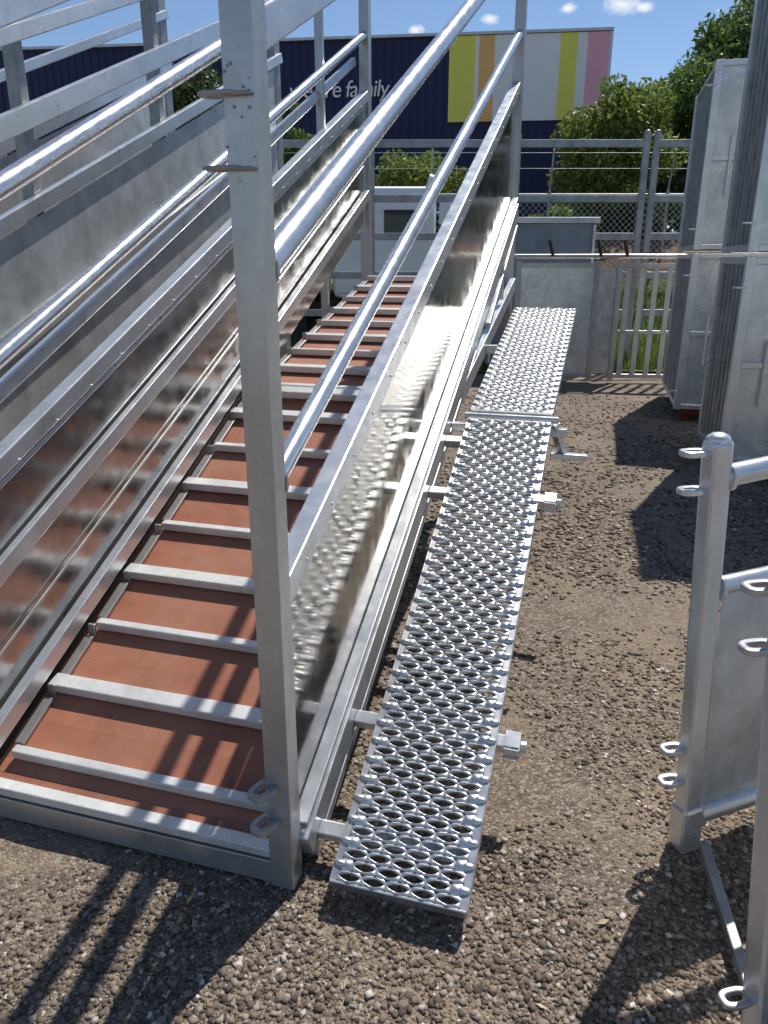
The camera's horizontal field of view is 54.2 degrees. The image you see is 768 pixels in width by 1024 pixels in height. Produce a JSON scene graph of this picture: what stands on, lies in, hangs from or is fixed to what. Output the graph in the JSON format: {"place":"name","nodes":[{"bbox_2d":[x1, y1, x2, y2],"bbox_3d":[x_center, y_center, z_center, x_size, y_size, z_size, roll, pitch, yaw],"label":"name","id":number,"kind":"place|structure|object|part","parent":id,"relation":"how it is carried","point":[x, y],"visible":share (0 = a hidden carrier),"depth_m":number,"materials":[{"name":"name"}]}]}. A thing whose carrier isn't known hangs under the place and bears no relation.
{"place":"outdoors","nodes":[
{"label":"outdoors","id":0,"kind":"place"},
{"bbox_2d":[0,37,597,232],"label":"walls","id":1,"kind":"structure","parent":0,"point":[423,114],"depth_m":27.65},
{"bbox_2d":[0,27,613,97],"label":"parapet capping","id":2,"kind":"object","parent":1,"relation":"attached to","point":[386,36],"visible":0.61,"depth_m":26.66,"materials":[{"name":"metal"}]},
{"bbox_2d":[290,80,389,101],"bbox_3d":[-1.626,-15.428,27.565,3.728,0.719,0.040,2,19,7],"label":"wall lettering","id":3,"kind":"object","parent":1,"relation":"attached to","point":[355,91],"depth_m":27.46,"materials":[{"name":"white paint"}]},
{"bbox_2d":[448,35,475,121],"bbox_3d":[2.793,-15.535,26.991,0.930,2.730,0.060,2,19,6],"label":"yellow stripe","id":4,"kind":"object","parent":1,"relation":"attached to","point":[462,52],"visible":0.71,"depth_m":26.95,"materials":[{"name":"paint"}]},
{"bbox_2d":[474,35,479,104],"bbox_3d":[3.314,-15.515,26.932,0.120,2.730,0.060,2,19,6],"label":"white stripe","id":5,"kind":"object","parent":1,"relation":"attached to","point":[476,69],"visible":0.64,"depth_m":26.79,"materials":[{"name":"paint"}]},
{"bbox_2d":[477,35,494,121],"bbox_3d":[3.647,-15.503,26.894,0.550,2.730,0.060,2,19,6],"label":"orange stripe","id":6,"kind":"object","parent":1,"relation":"attached to","point":[486,55],"visible":0.79,"depth_m":26.74,"materials":[{"name":"paint"}]},
{"bbox_2d":[492,33,560,120],"bbox_3d":[5.047,-15.449,26.735,2.270,2.730,0.060,2,19,6],"label":"white stripe","id":7,"kind":"object","parent":1,"relation":"attached to","point":[541,67],"visible":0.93,"depth_m":26.66,"materials":[{"name":"paint"}]},
{"bbox_2d":[556,32,578,119],"bbox_3d":[6.471,-15.395,26.573,0.600,2.730,0.060,2,19,6],"label":"yellow stripe","id":8,"kind":"object","parent":1,"relation":"attached to","point":[567,71],"visible":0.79,"depth_m":26.52,"materials":[{"name":"paint"}]},
{"bbox_2d":[573,32,588,111],"bbox_3d":[6.933,-15.377,26.520,0.330,2.730,0.060,2,19,6],"label":"white stripe","id":9,"kind":"object","parent":1,"relation":"attached to","point":[581,67],"visible":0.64,"depth_m":26.43,"materials":[{"name":"paint"}]},
{"bbox_2d":[583,31,610,117],"bbox_3d":[7.469,-15.357,26.459,0.750,2.730,0.060,2,19,6],"label":"pink stripe","id":10,"kind":"object","parent":1,"relation":"attached to","point":[597,56],"visible":0.64,"depth_m":26.32,"materials":[{"name":"paint"}]},
{"bbox_2d":[0,0,748,232],"label":"sky","id":11,"kind":"structure","parent":0,"point":[650,36],"materials":[{"name":"blue"}]},
{"bbox_2d":[0,372,767,1023],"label":"gravel ground","id":12,"kind":"structure","parent":0,"point":[524,786],"depth_m":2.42,"materials":[{"name":"beige gravel"}]},
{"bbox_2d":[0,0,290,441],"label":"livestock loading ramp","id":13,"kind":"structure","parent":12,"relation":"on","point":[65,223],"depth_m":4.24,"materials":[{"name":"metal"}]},
{"bbox_2d":[0,0,527,889],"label":"livestock loading ramp","id":14,"kind":"structure","parent":12,"relation":"on","point":[214,508],"depth_m":2.67,"materials":[{"name":"metal"}]},
{"bbox_2d":[318,307,587,919],"bbox_3d":[0.562,-0.108,3.367,0.640,1.368,3.468,5,19,16],"label":"steel grating catwalk","id":15,"kind":"object","parent":14,"relation":"attached to","point":[516,398],"visible":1,"depth_m":2.60,"materials":[{"name":"silver metal"}]},
{"bbox_2d":[208,513,696,1017],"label":"leaf litter","id":16,"kind":"object","parent":12,"relation":"on","point":[601,921],"visible":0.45,"depth_m":2.03,"materials":[{"name":"brown plant"}]},
{"bbox_2d":[514,240,676,380],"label":"yard gate","id":17,"kind":"structure","parent":12,"relation":"on","point":[558,285],"depth_m":10.62,"materials":[{"name":"metal"}]},
{"bbox_2d":[657,432,767,853],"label":"cattle yard panel","id":18,"kind":"object","parent":12,"relation":"on","point":[717,749],"visible":1,"depth_m":2.13,"materials":[{"name":"metal"}]},
{"bbox_2d":[662,58,767,419],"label":"stock crate","id":19,"kind":"object","parent":12,"relation":"on","point":[716,115],"visible":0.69,"depth_m":7.87,"materials":[{"name":"silver metal"}]},
{"bbox_2d":[697,0,767,462],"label":"stock crate","id":20,"kind":"object","parent":12,"relation":"on","point":[734,402],"visible":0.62,"depth_m":5.87,"materials":[{"name":"silver metal"}]},
{"bbox_2d":[698,579,767,1023],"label":"cattle yard gate","id":21,"kind":"structure","parent":12,"relation":"on","point":[750,963],"depth_m":1.55,"materials":[{"name":"metal"}]},
{"bbox_2d":[332,239,767,276],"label":"mulch bank","id":22,"kind":"structure","parent":0,"point":[609,263],"depth_m":16.46,"materials":[{"name":"brown soil"}]},
{"bbox_2d":[172,57,223,130],"bbox_3d":[-5.284,-9.507,20.126,4.782,4.810,4.240,0,19,0],"label":"tree","id":23,"kind":"object","parent":22,"relation":"on","point":[184,94],"visible":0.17,"depth_m":18.71,"materials":[{"name":"green plant"}]},
{"bbox_2d":[281,99,313,164],"bbox_3d":[-2.594,-9.364,20.935,1.997,4.008,1.981,0,19,0],"label":"tree","id":24,"kind":"object","parent":22,"relation":"on","point":[289,154],"visible":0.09,"depth_m":20.22,"materials":[{"name":"green plant"}]},
{"bbox_2d":[375,148,466,205],"bbox_3d":[0.774,-7.084,16.960,2.322,2.037,2.236,-16,25,-40],"label":"shrub","id":25,"kind":"object","parent":22,"relation":"on","point":[407,177],"visible":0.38,"depth_m":16.33,"materials":[{"name":"green plant"}]},
{"bbox_2d":[528,202,603,231],"bbox_3d":[4.184,-6.847,17.638,1.649,1.180,1.785,-5,19,-13],"label":"shrub","id":26,"kind":"object","parent":22,"relation":"on","point":[562,206],"visible":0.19,"depth_m":17.16,"materials":[{"name":"green plant"}]},
{"bbox_2d":[546,72,688,232],"bbox_3d":[5.782,-8.635,18.789,3.339,4.011,4.213,5,19,15],"label":"tree","id":27,"kind":"object","parent":22,"relation":"on","point":[624,108],"visible":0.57,"depth_m":17.64,"materials":[{"name":"green plant"}]},
{"bbox_2d":[605,201,682,238],"bbox_3d":[6.202,-6.614,17.344,1.821,1.263,2.227,-11,22,-31],"label":"shrub","id":28,"kind":"object","parent":22,"relation":"on","point":[626,228],"visible":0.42,"depth_m":17.15,"materials":[{"name":"green plant"}]},
{"bbox_2d":[637,148,688,232],"bbox_3d":[8.059,-8.570,21.125,4.436,3.422,3.740,0,19,0],"label":"tree","id":29,"kind":"object","parent":22,"relation":"on","point":[677,184],"visible":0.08,"depth_m":19.97,"materials":[{"name":"green plant"}]},
{"bbox_2d":[638,0,754,231],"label":"tree","id":30,"kind":"object","parent":22,"relation":"on","point":[730,39],"visible":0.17,"depth_m":20.15,"materials":[{"name":"green plant"}]},
{"label":"ground","id":31,"kind":"structure","parent":0,"visible":0},
{"bbox_2d":[290,174,451,344],"bbox_3d":[-1.545,-4.837,14.739,5.510,3.166,2.176,0,19,0],"label":"white truck","id":32,"kind":"object","parent":31,"relation":"on","point":[392,217],"visible":0.2,"depth_m":13.80,"materials":[{"name":"paint"}]},
{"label":"windows","id":33,"kind":"part","parent":32,"relation":"part of","materials":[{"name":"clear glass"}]},
{"bbox_2d":[291,277,673,371],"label":"grass verge","id":34,"kind":"object","parent":31,"relation":"on","point":[661,282],"depth_m":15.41,"materials":[{"name":"green plant"}]},
{"bbox_2d":[0,129,689,361],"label":"steel yard fence","id":35,"kind":"object","parent":34,"relation":"on","point":[644,144],"visible":0.27,"depth_m":12.00,"materials":[{"name":"silver metal"}]},
{"bbox_2d":[483,217,600,364],"bbox_3d":[2.350,-3.329,11.647,1.600,2.280,0.800,0,19,0],"label":"steel storage bin","id":36,"kind":"object","parent":34,"relation":"on","point":[566,235],"visible":0.32,"depth_m":11.04,"materials":[{"name":"metal"}]},
{"bbox_2d":[375,149,718,259],"bbox_3d":[1.985,-5.672,16.139,22.030,3.855,0.249,0,19,0],"label":"chain link fence","id":37,"kind":"object","parent":31,"relation":"on","point":[646,194],"visible":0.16,"depth_m":15.93,"materials":[{"name":"metal"}]}
]}

